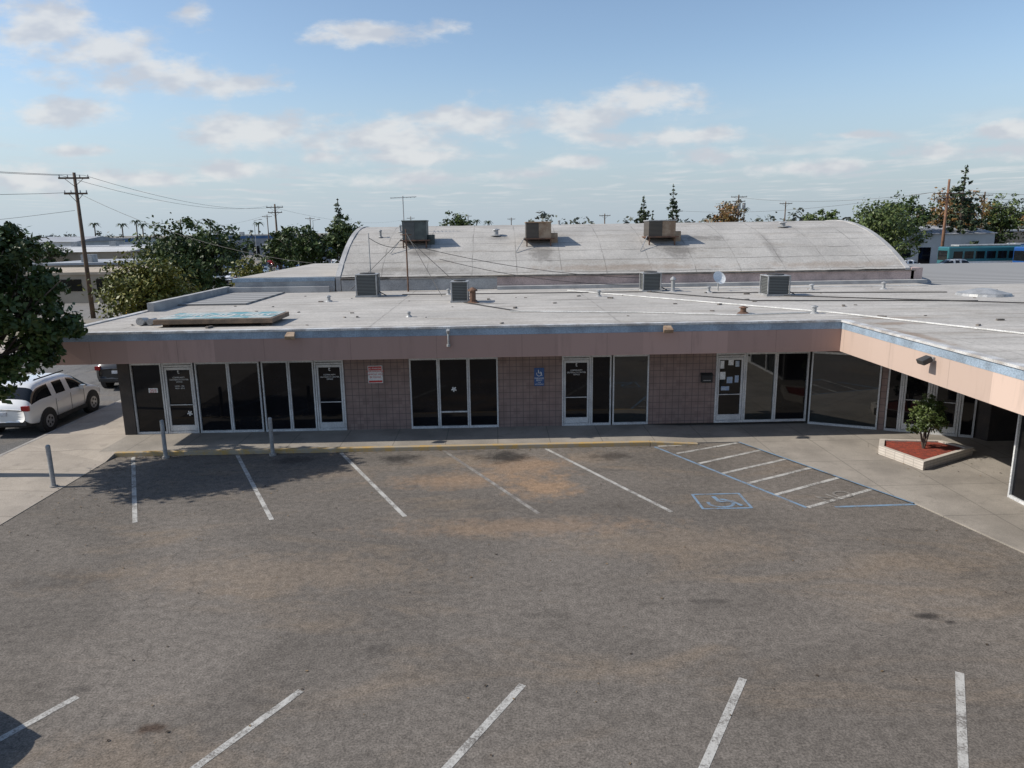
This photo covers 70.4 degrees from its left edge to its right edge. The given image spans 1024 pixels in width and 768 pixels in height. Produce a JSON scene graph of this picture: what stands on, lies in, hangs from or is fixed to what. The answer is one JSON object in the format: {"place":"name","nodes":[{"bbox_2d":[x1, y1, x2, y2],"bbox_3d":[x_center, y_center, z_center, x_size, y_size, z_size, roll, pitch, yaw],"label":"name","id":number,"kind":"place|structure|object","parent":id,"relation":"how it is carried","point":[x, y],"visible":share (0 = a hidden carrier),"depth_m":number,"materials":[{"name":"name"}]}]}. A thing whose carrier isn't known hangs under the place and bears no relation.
{"place":"outdoors","nodes":[
{"label":"outdoors","id":0,"kind":"place"},
{"bbox_2d":[0,362,120,453],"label":"street","id":1,"kind":"structure","parent":0,"point":[11,438],"depth_m":27.33,"materials":[{"name":"asphalt"}]},
{"bbox_2d":[0,370,99,432],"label":"suv car","id":2,"kind":"object","parent":1,"relation":"on","point":[45,402],"visible":0.9,"depth_m":23.45,"materials":[{"name":"white paint"}]},
{"bbox_2d":[0,353,120,455],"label":"street kerb","id":3,"kind":"structure","parent":1,"relation":"on","point":[17,447],"depth_m":23.15,"materials":[{"name":"concrete"}]},
{"bbox_2d":[94,364,118,387],"bbox_3d":[-15.979,-0.968,31.251,2.120,1.749,4.340,-1,12,-1],"label":"suv car","id":4,"kind":"object","parent":1,"relation":"on","point":[107,375],"visible":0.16,"depth_m":29.18,"materials":[{"name":"black paint"}]},
{"bbox_2d":[73,247,205,319],"bbox_3d":[-16.946,-3.518,33.763,5.380,5.637,4.496,-12,17,-43],"label":"olive tree","id":5,"kind":"object","parent":1,"relation":"on","point":[140,287],"visible":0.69,"depth_m":32.97,"materials":[{"name":"green plant"}]},
{"bbox_2d":[124,212,266,294],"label":"broadleaf tree","id":6,"kind":"object","parent":1,"relation":"on","point":[190,251],"visible":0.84,"depth_m":54.48,"materials":[{"name":"green plant"}]},
{"bbox_2d":[222,256,276,286],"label":"young tree","id":7,"kind":"object","parent":1,"relation":"on","point":[249,268],"visible":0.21,"depth_m":45.97,"materials":[{"name":"green plant"}]},
{"bbox_2d":[254,227,295,269],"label":"broadleaf tree","id":8,"kind":"object","parent":1,"relation":"on","point":[273,246],"visible":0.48,"depth_m":85.08,"materials":[{"name":"green plant"}]},
{"bbox_2d":[269,224,337,268],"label":"broadleaf tree","id":9,"kind":"object","parent":1,"relation":"on","point":[309,247],"visible":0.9,"depth_m":79.31,"materials":[{"name":"green plant"}]},
{"bbox_2d":[319,214,362,262],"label":"broadleaf tree","id":10,"kind":"object","parent":1,"relation":"on","point":[343,230],"visible":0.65,"depth_m":80.15,"materials":[{"name":"green plant"}]},
{"bbox_2d":[0,345,127,524],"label":"street sidewalk","id":11,"kind":"structure","parent":0,"point":[76,448],"depth_m":20.28,"materials":[{"name":"concrete"}]},
{"bbox_2d":[0,221,87,403],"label":"street tree","id":12,"kind":"object","parent":11,"relation":"on","point":[36,343],"visible":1,"depth_m":18.08,"materials":[{"name":"green plant"}]},
{"bbox_2d":[45,445,57,487],"bbox_3d":[-11.495,2.050,18.076,0.200,1.110,0.200,-1,12,-1],"label":"parking bollard","id":13,"kind":"object","parent":11,"relation":"on","point":[50,467],"visible":1,"depth_m":18.04,"materials":[{"name":"metal"}]},
{"bbox_2d":[38,240,124,245],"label":"walls","id":14,"kind":"structure","parent":0,"point":[121,242],"depth_m":152.81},
{"bbox_2d":[23,236,120,241],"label":"gable roof","id":15,"kind":"structure","parent":14,"relation":"on","point":[77,239],"depth_m":153.25,"materials":[{"name":"grey metal"}]},
{"bbox_2d":[25,250,154,262],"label":"walls","id":16,"kind":"structure","parent":0,"point":[74,256],"depth_m":103.06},
{"bbox_2d":[45,246,152,251],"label":"gable roof","id":17,"kind":"structure","parent":16,"relation":"on","point":[105,249],"depth_m":106.28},
{"bbox_2d":[11,275,188,303],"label":"walls","id":18,"kind":"structure","parent":0,"point":[75,296],"depth_m":67.75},
{"bbox_2d":[23,276,117,293],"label":"windows and doors","id":19,"kind":"structure","parent":18,"relation":"attached to","point":[72,283],"depth_m":67.55,"materials":[{"name":"black glass"}]},
{"bbox_2d":[23,266,147,275],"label":"roof","id":20,"kind":"structure","parent":18,"relation":"on","point":[77,270],"depth_m":68.75,"materials":[{"name":"metal"}]},
{"bbox_2d":[213,264,275,288],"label":"parking lot","id":21,"kind":"structure","parent":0,"point":[253,265],"depth_m":121.94,"materials":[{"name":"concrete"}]},
{"bbox_2d":[266,204,282,264],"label":"utility pole","id":22,"kind":"object","parent":21,"relation":"on","point":[275,207],"visible":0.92,"depth_m":113.84,"materials":[{"name":"brown wood"}]},
{"bbox_2d":[0,172,407,263],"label":"power lines","id":23,"kind":"object","parent":22,"relation":"attached to","point":[141,196],"visible":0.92,"depth_m":53.19,"materials":[{"name":"metal"}]},
{"bbox_2d":[237,263,338,278],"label":"roof","id":24,"kind":"structure","parent":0,"point":[321,270],"depth_m":37.46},
{"bbox_2d":[194,355,804,429],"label":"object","id":25,"kind":"structure","parent":0,"point":[611,412],"depth_m":22.97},
{"bbox_2d":[0,0,1023,236],"label":"sky","id":26,"kind":"structure","parent":0,"point":[497,112],"materials":[{"name":"blue"}]},
{"bbox_2d":[3,226,1023,341],"bbox_3d":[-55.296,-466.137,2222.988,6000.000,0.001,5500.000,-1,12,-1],"label":"ground","id":27,"kind":"structure","parent":0,"point":[84,307],"depth_m":65.56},
{"bbox_2d":[23,236,73,262],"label":"broadleaf tree","id":28,"kind":"object","parent":27,"relation":"on","point":[51,254],"visible":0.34,"depth_m":99.06,"materials":[{"name":"green plant"}]},
{"bbox_2d":[58,172,95,317],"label":"utility pole","id":29,"kind":"object","parent":27,"relation":"on","point":[88,282],"visible":0.97,"depth_m":54.04,"materials":[{"name":"brown wood"}]},
{"bbox_2d":[45,264,144,267],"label":"walls","id":30,"kind":"structure","parent":27,"relation":"on","point":[58,266],"depth_m":79.90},
{"bbox_2d":[43,258,173,265],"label":"roof","id":31,"kind":"structure","parent":30,"relation":"on","point":[99,262],"depth_m":79.96,"materials":[{"name":"grey metal"}]},
{"bbox_2d":[206,235,296,255],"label":"walls","id":32,"kind":"structure","parent":27,"relation":"on","point":[259,241],"depth_m":206.39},
{"bbox_2d":[235,281,335,291],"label":"walls","id":33,"kind":"structure","parent":27,"relation":"on","point":[332,284],"depth_m":33.55,"materials":[{"name":"paint"}]},
{"bbox_2d":[232,277,335,282],"bbox_3d":[-10.729,-6.372,40.864,4.700,0.167,15.110,-1,12,-1],"label":"roof edge","id":34,"kind":"object","parent":33,"relation":"on","point":[235,280],"visible":0.36,"depth_m":33.48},
{"bbox_2d":[335,226,366,291],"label":"gable parapet","id":35,"kind":"structure","parent":27,"relation":"on","point":[341,263],"depth_m":34.69,"materials":[{"name":"paint"}]},
{"bbox_2d":[341,277,496,291],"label":"pale front wall","id":36,"kind":"structure","parent":27,"relation":"on","point":[421,284],"depth_m":33.65,"materials":[{"name":"paint"}]},
{"bbox_2d":[439,210,474,225],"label":"broadleaf tree","id":37,"kind":"object","parent":27,"relation":"on","point":[460,222],"visible":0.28,"depth_m":107.70,"materials":[{"name":"green plant"}]},
{"bbox_2d":[0,443,1023,767],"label":"parking lot","id":38,"kind":"structure","parent":27,"relation":"on","point":[180,611],"depth_m":11.79,"materials":[{"name":"asphalt"}]},
{"bbox_2d":[160,420,169,458],"bbox_3d":[-9.761,1.544,20.333,0.200,1.110,0.200,-1,12,-1],"label":"parking bollard","id":39,"kind":"object","parent":38,"relation":"on","point":[164,443],"visible":1,"depth_m":20.30,"materials":[{"name":"metal"}]},
{"bbox_2d":[268,417,276,455],"bbox_3d":[-6.783,1.478,20.445,0.200,1.110,0.200,-1,12,-1],"label":"parking bollard","id":40,"kind":"object","parent":38,"relation":"on","point":[272,449],"visible":1,"depth_m":20.41,"materials":[{"name":"metal"}]},
{"bbox_2d":[114,441,698,456],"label":"painted kerb","id":41,"kind":"structure","parent":38,"relation":"on","point":[388,448],"depth_m":20.78,"materials":[{"name":"yellow paint"}]},
{"bbox_2d":[0,448,968,767],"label":"parking stall markings","id":42,"kind":"object","parent":38,"relation":"on","point":[724,722],"visible":1,"depth_m":9.51,"materials":[{"name":"white paint"}]},
{"bbox_2d":[9,445,987,763],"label":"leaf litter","id":43,"kind":"object","parent":38,"relation":"on","point":[287,515],"visible":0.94,"depth_m":17.22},
{"bbox_2d":[659,442,872,507],"bbox_3d":[6.404,2.145,19.065,2.453,0.001,5.462,-7,14,-28],"label":"access aisle hatching","id":44,"kind":"object","parent":38,"relation":"on","point":[812,484],"visible":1,"depth_m":18.42,"materials":[{"name":"white paint"}]},
{"bbox_2d":[655,442,915,508],"bbox_3d":[6.612,2.224,18.619,4.987,0.029,5.058,-1,12,-1],"label":"accessible parking symbol","id":45,"kind":"object","parent":38,"relation":"on","point":[733,503],"visible":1,"depth_m":16.81,"materials":[{"name":"blue paint"}]},
{"bbox_2d":[39,207,1023,257],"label":"distant trees","id":46,"kind":"object","parent":27,"relation":"on","point":[545,215],"visible":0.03,"depth_m":163.85,"materials":[{"name":"green plant"}]},
{"bbox_2d":[635,196,650,223],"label":"conifer tree","id":47,"kind":"object","parent":27,"relation":"on","point":[645,214],"visible":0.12,"depth_m":136.71,"materials":[{"name":"green plant"}]},
{"bbox_2d":[666,184,680,222],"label":"conifer tree","id":48,"kind":"object","parent":27,"relation":"on","point":[675,210],"visible":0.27,"depth_m":138.36,"materials":[{"name":"green plant"}]},
{"bbox_2d":[497,271,913,285],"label":"pink front wall","id":49,"kind":"structure","parent":27,"relation":"on","point":[755,277],"depth_m":33.90,"materials":[{"name":"paint"}]},
{"bbox_2d":[340,269,915,278],"bbox_3d":[5.510,-5.140,33.937,26.870,0.047,0.440,-1,12,-1],"label":"parapet coping","id":50,"kind":"object","parent":49,"relation":"on","point":[639,273],"visible":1,"depth_m":33.82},
{"bbox_2d":[340,221,904,276],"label":"vaulted roof","id":51,"kind":"structure","parent":50,"relation":"on","point":[708,247],"depth_m":35.40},
{"bbox_2d":[390,220,434,253],"bbox_3d":[-4.892,-7.277,35.880,2.080,1.597,1.916,-1,12,-1],"label":"evaporative cooler","id":52,"kind":"object","parent":51,"relation":"on","point":[417,230],"visible":0.89,"depth_m":35.56,"materials":[{"name":"metal"}]},
{"bbox_2d":[516,221,557,251],"bbox_3d":[1.213,-7.313,36.024,2.143,1.458,1.966,-1,12,-1],"label":"evaporative cooler","id":53,"kind":"object","parent":51,"relation":"on","point":[537,230],"visible":0.92,"depth_m":35.68,"materials":[{"name":"metal"}]},
{"bbox_2d":[640,220,680,250],"bbox_3d":[7.323,-7.416,36.154,2.268,1.481,2.066,-1,12,-1],"label":"evaporative cooler","id":54,"kind":"object","parent":51,"relation":"on","point":[659,228],"visible":0.93,"depth_m":35.77,"materials":[{"name":"metal"}]},
{"bbox_2d":[699,199,745,221],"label":"autumn tree","id":55,"kind":"object","parent":27,"relation":"on","point":[725,215],"visible":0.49,"depth_m":136.12,"materials":[{"name":"orange plant"}]},
{"bbox_2d":[777,220,909,270],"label":"gable parapet","id":56,"kind":"structure","parent":27,"relation":"on","point":[895,253],"depth_m":36.63,"materials":[{"name":"paint"}]},
{"bbox_2d":[837,197,928,260],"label":"broadleaf tree","id":57,"kind":"object","parent":27,"relation":"on","point":[887,234],"visible":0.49,"depth_m":78.75,"materials":[{"name":"green plant"}]},
{"bbox_2d":[805,352,1017,440],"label":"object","id":58,"kind":"structure","parent":27,"relation":"on","point":[994,423],"depth_m":20.80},
{"bbox_2d":[84,283,1023,363],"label":"flat roof","id":59,"kind":"structure","parent":58,"relation":"on","point":[390,308],"depth_m":24.50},
{"bbox_2d":[153,311,288,326],"bbox_3d":[-8.858,-1.998,22.313,3.500,0.257,1.800,-1,12,-1],"label":"sign panel","id":60,"kind":"object","parent":59,"relation":"on","point":[265,318],"visible":1,"depth_m":21.59,"materials":[{"name":"white metal"}]},
{"bbox_2d":[178,292,284,305],"bbox_3d":[-11.605,-3.602,30.494,2.590,0.063,5.300,-1,12,-1],"label":"metal roof patch","id":61,"kind":"object","parent":59,"relation":"on","point":[244,298],"visible":1,"depth_m":29.78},
{"bbox_2d":[147,286,329,311],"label":"parapet","id":62,"kind":"structure","parent":59,"relation":"on","point":[159,305],"depth_m":32.48,"materials":[{"name":"paint"}]},
{"bbox_2d":[355,272,385,296],"bbox_3d":[-5.973,-4.234,30.858,1.259,0.990,0.950,-1,12,-1],"label":"air conditioner condenser","id":63,"kind":"object","parent":59,"relation":"on","point":[367,284],"visible":1,"depth_m":30.48,"materials":[{"name":"metal"}]},
{"bbox_2d":[450,279,477,302],"bbox_3d":[-1.848,-3.592,27.927,1.029,0.840,0.720,-1,12,-1],"label":"air conditioner condenser","id":64,"kind":"object","parent":59,"relation":"on","point":[459,291],"visible":0.96,"depth_m":27.65,"materials":[{"name":"metal"}]},
{"bbox_2d":[351,233,635,295],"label":"roof cables","id":65,"kind":"object","parent":59,"relation":"on","point":[484,269],"visible":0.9,"depth_m":32.59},
{"bbox_2d":[63,322,1023,380],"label":"blue trim band","id":66,"kind":"object","parent":59,"relation":"attached to","point":[1016,373],"depth_m":20.54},
{"bbox_2d":[84,310,1023,369],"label":"roof drip edge","id":67,"kind":"object","parent":59,"relation":"on","point":[1009,363],"visible":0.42,"depth_m":20.51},
{"bbox_2d":[131,288,1004,328],"bbox_3d":[4.793,-2.533,24.381,32.989,0.059,14.817,-1,12,-1],"label":"roof debris","id":68,"kind":"object","parent":59,"relation":"on","point":[843,305],"visible":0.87,"depth_m":24.51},
{"bbox_2d":[639,271,666,291],"bbox_3d":[6.163,-4.471,31.519,1.159,0.840,0.850,-1,12,-1],"label":"air conditioner condenser","id":69,"kind":"object","parent":59,"relation":"on","point":[650,280],"visible":1,"depth_m":31.19,"materials":[{"name":"metal"}]},
{"bbox_2d":[497,279,926,289],"bbox_3d":[9.312,-4.637,33.738,19.997,0.154,0.455,-1,12,-1],"label":"front ledge","id":70,"kind":"object","parent":59,"relation":"on","point":[698,284],"visible":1,"depth_m":33.53,"materials":[{"name":"paint"}]},
{"bbox_2d":[402,291,1023,310],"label":"roof cable","id":71,"kind":"object","parent":59,"relation":"on","point":[763,300],"visible":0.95,"depth_m":27.64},
{"bbox_2d":[713,271,725,290],"bbox_3d":[8.858,-4.404,31.062,0.640,0.828,0.351,-11,16,-40],"label":"satellite dish","id":72,"kind":"object","parent":59,"relation":"on","point":[719,277],"visible":1,"depth_m":31.11,"materials":[{"name":"metal"}]},
{"bbox_2d":[510,285,1023,333],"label":"roof conduit","id":73,"kind":"object","parent":59,"relation":"on","point":[759,306],"visible":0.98,"depth_m":23.61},
{"bbox_2d":[758,273,794,295],"bbox_3d":[10.582,-3.950,28.774,1.259,0.840,0.950,-1,12,-1],"label":"air conditioner condenser","id":74,"kind":"object","parent":59,"relation":"on","point":[775,284],"visible":1,"depth_m":28.40,"materials":[{"name":"metal"}]},
{"bbox_2d":[954,288,1012,296],"bbox_3d":[17.963,-3.509,27.620,1.877,0.254,1.877,-1,12,-1],"label":"roof skylight","id":75,"kind":"object","parent":59,"relation":"on","point":[982,292],"visible":1,"depth_m":27.14,"materials":[{"name":"plastic"}]},
{"bbox_2d":[1007,414,1023,504],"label":"wing shopfront frames","id":76,"kind":"structure","parent":58,"relation":"attached to","point":[1012,497],"depth_m":16.32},
{"bbox_2d":[1011,415,1023,500],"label":"wing shopfront glass","id":77,"kind":"object","parent":76,"relation":"in","point":[1018,487],"visible":0.75,"depth_m":16.23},
{"bbox_2d":[99,422,1023,552],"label":"shop sidewalk","id":78,"kind":"structure","parent":0,"point":[967,496],"depth_m":20.97,"materials":[{"name":"concrete"}]},
{"bbox_2d":[116,364,137,434],"bbox_3d":[-11.792,0.318,22.364,0.350,2.480,0.420,-1,12,-1],"label":"end pilaster","id":79,"kind":"object","parent":78,"relation":"on","point":[126,396],"visible":0.5,"depth_m":22.18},
{"bbox_2d":[129,352,809,433],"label":"shopfront frames","id":80,"kind":"structure","parent":78,"relation":"on","point":[171,428],"depth_m":22.46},
{"bbox_2d":[148,360,738,415],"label":"window notices","id":81,"kind":"object","parent":80,"relation":"attached to","point":[722,374],"depth_m":22.54,"materials":[{"name":"white paper"}]},
{"bbox_2d":[132,353,807,431],"bbox_3d":[-1.183,0.253,22.533,20.870,2.240,0.040,-1,12,-1],"label":"shopfront glass","id":82,"kind":"object","parent":80,"relation":"in","point":[215,408],"visible":0.67,"depth_m":22.46,"materials":[{"name":"glass"}]},
{"bbox_2d":[614,354,774,421],"bbox_3d":[5.675,0.125,22.676,5.090,2.240,0.040,-1,12,-1],"label":"shopfront reflective glass","id":83,"kind":"object","parent":80,"relation":"in","point":[630,386],"visible":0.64,"depth_m":22.65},
{"bbox_2d":[343,353,716,429],"bbox_3d":[-1.184,0.136,22.510,20.870,2.480,0.085,-1,12,-1],"label":"shopfront tile","id":84,"kind":"object","parent":78,"relation":"on","point":[679,392],"visible":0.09,"depth_m":22.54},
{"bbox_2d":[366,366,382,382],"bbox_3d":[-4.198,-0.295,22.284,0.536,0.540,0.023,-1,12,-1],"label":"no parking sign","id":85,"kind":"object","parent":84,"relation":"attached to","point":[375,374],"visible":1,"depth_m":22.28,"materials":[{"name":"white metal"}]},
{"bbox_2d":[534,368,543,385],"bbox_3d":[0.842,-0.217,22.423,0.310,0.570,0.030,-1,12,-1],"label":"accessible parking sign","id":86,"kind":"object","parent":84,"relation":"attached to","point":[538,376],"visible":1,"depth_m":22.42,"materials":[{"name":"blue metal"}]},
{"bbox_2d":[829,351,888,429],"bbox_3d":[11.400,0.144,21.840,4.480,2.570,0.085,4,13,23],"label":"corner shopfront tile","id":87,"kind":"object","parent":78,"relation":"on","point":[883,393],"visible":0.11,"depth_m":21.95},
{"bbox_2d":[807,351,977,437],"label":"corner shopfront frames","id":88,"kind":"structure","parent":78,"relation":"on","point":[948,431],"depth_m":21.70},
{"bbox_2d":[809,351,880,426],"bbox_3d":[10.248,0.172,22.364,1.960,2.330,0.040,4,13,23],"label":"corner shopfront reflective glass","id":89,"kind":"object","parent":88,"relation":"in","point":[844,389],"visible":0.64,"depth_m":22.35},
{"bbox_2d":[883,369,974,435],"bbox_3d":[12.384,0.339,21.435,2.330,2.330,0.040,4,13,23],"label":"corner shopfront glass","id":90,"kind":"object","parent":88,"relation":"in","point":[916,388],"visible":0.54,"depth_m":21.52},
{"bbox_2d":[878,439,972,469],"bbox_3d":[11.212,1.853,19.445,2.415,0.230,2.086,-1,12,-1],"label":"planter","id":91,"kind":"object","parent":78,"relation":"on","point":[913,453],"visible":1,"depth_m":19.37,"materials":[{"name":"beige concrete"}]},
{"bbox_2d":[905,393,948,448],"bbox_3d":[11.155,1.006,19.418,1.093,1.576,0.984,-1,12,-1],"label":"planter shrub","id":92,"kind":"object","parent":91,"relation":"in","point":[933,420],"visible":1,"depth_m":19.32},
{"bbox_2d":[908,262,1023,284],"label":"corrugated roof building","id":93,"kind":"structure","parent":0,"point":[971,273],"depth_m":40.62,"materials":[{"name":"paint"}]},
{"label":"bus yard pavement","id":94,"kind":"structure","parent":0,"visible":0},
{"bbox_2d":[801,208,841,220],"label":"broadleaf tree","id":95,"kind":"object","parent":94,"relation":"on","point":[828,216],"visible":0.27,"depth_m":124.19,"materials":[{"name":"green plant"}]},
{"bbox_2d":[869,198,926,256],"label":"broadleaf tree","id":96,"kind":"object","parent":94,"relation":"on","point":[906,250],"visible":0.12,"depth_m":90.99,"materials":[{"name":"green plant"}]},
{"bbox_2d":[881,190,941,248],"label":"broadleaf tree","id":97,"kind":"object","parent":94,"relation":"on","point":[925,216],"visible":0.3,"depth_m":111.31,"materials":[{"name":"green plant"}]},
{"bbox_2d":[900,233,994,263],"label":"walls","id":98,"kind":"structure","parent":94,"relation":"on","point":[934,242],"depth_m":111.57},
{"bbox_2d":[900,247,930,263],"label":"windows and doors","id":99,"kind":"structure","parent":98,"relation":"attached to","point":[924,255],"depth_m":111.83,"materials":[{"name":"black glass"}]},
{"bbox_2d":[915,224,995,233],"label":"gable roof","id":100,"kind":"structure","parent":98,"relation":"on","point":[935,229],"depth_m":113.42,"materials":[{"name":"grey metal"}]},
{"bbox_2d":[933,179,963,245],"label":"utility pole","id":101,"kind":"object","parent":94,"relation":"on","point":[947,197],"visible":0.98,"depth_m":100.51,"materials":[{"name":"brown wood"}]},
{"bbox_2d":[689,192,1023,246],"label":"power lines","id":102,"kind":"object","parent":101,"relation":"attached to","point":[900,197],"visible":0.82,"depth_m":102.02,"materials":[{"name":"metal"}]},
{"bbox_2d":[910,187,996,229],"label":"autumn tree","id":103,"kind":"object","parent":94,"relation":"on","point":[941,203],"visible":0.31,"depth_m":117.84,"materials":[{"name":"green plant"}]},
{"bbox_2d":[938,164,989,243],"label":"conifer tree","id":104,"kind":"object","parent":94,"relation":"on","point":[962,200],"visible":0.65,"depth_m":111.66,"materials":[{"name":"green plant"}]},
{"bbox_2d":[937,244,1023,262],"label":"city bus","id":105,"kind":"object","parent":94,"relation":"on","point":[986,253],"visible":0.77,"depth_m":96.87,"materials":[{"name":"teal paint"}]},
{"bbox_2d":[973,193,1023,243],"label":"autumn tree","id":106,"kind":"object","parent":94,"relation":"on","point":[1000,223],"visible":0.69,"depth_m":118.48,"materials":[{"name":"green plant"}]},
{"bbox_2d":[1012,246,1023,261],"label":"city bus","id":107,"kind":"object","parent":94,"relation":"on","point":[1018,254],"visible":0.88,"depth_m":93.43,"materials":[{"name":"blue paint"}]},
{"bbox_3d":[11.600,1.587,8.782,48.500,0.040,51.950,-1,12,-1],"label":"soffit","id":108,"kind":"object","parent":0,"visible":0},
{"bbox_2d":[56,329,840,364],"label":"front fascia","id":109,"kind":"structure","parent":108,"relation":"attached to","point":[406,347],"depth_m":20.70,"materials":[{"name":"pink paint"}]},
{"bbox_2d":[840,329,1023,415],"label":"wing fascia","id":110,"kind":"structure","parent":108,"relation":"attached to","point":[998,389],"depth_m":16.11,"materials":[{"name":"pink paint"}]},
{"bbox_2d":[916,355,934,364],"bbox_3d":[9.414,-0.542,16.482,0.328,0.199,0.276,-1,12,-1],"label":"floodlight","id":111,"kind":"object","parent":110,"relation":"attached to","point":[925,360],"visible":1,"depth_m":16.40,"materials":[{"name":"metal"}]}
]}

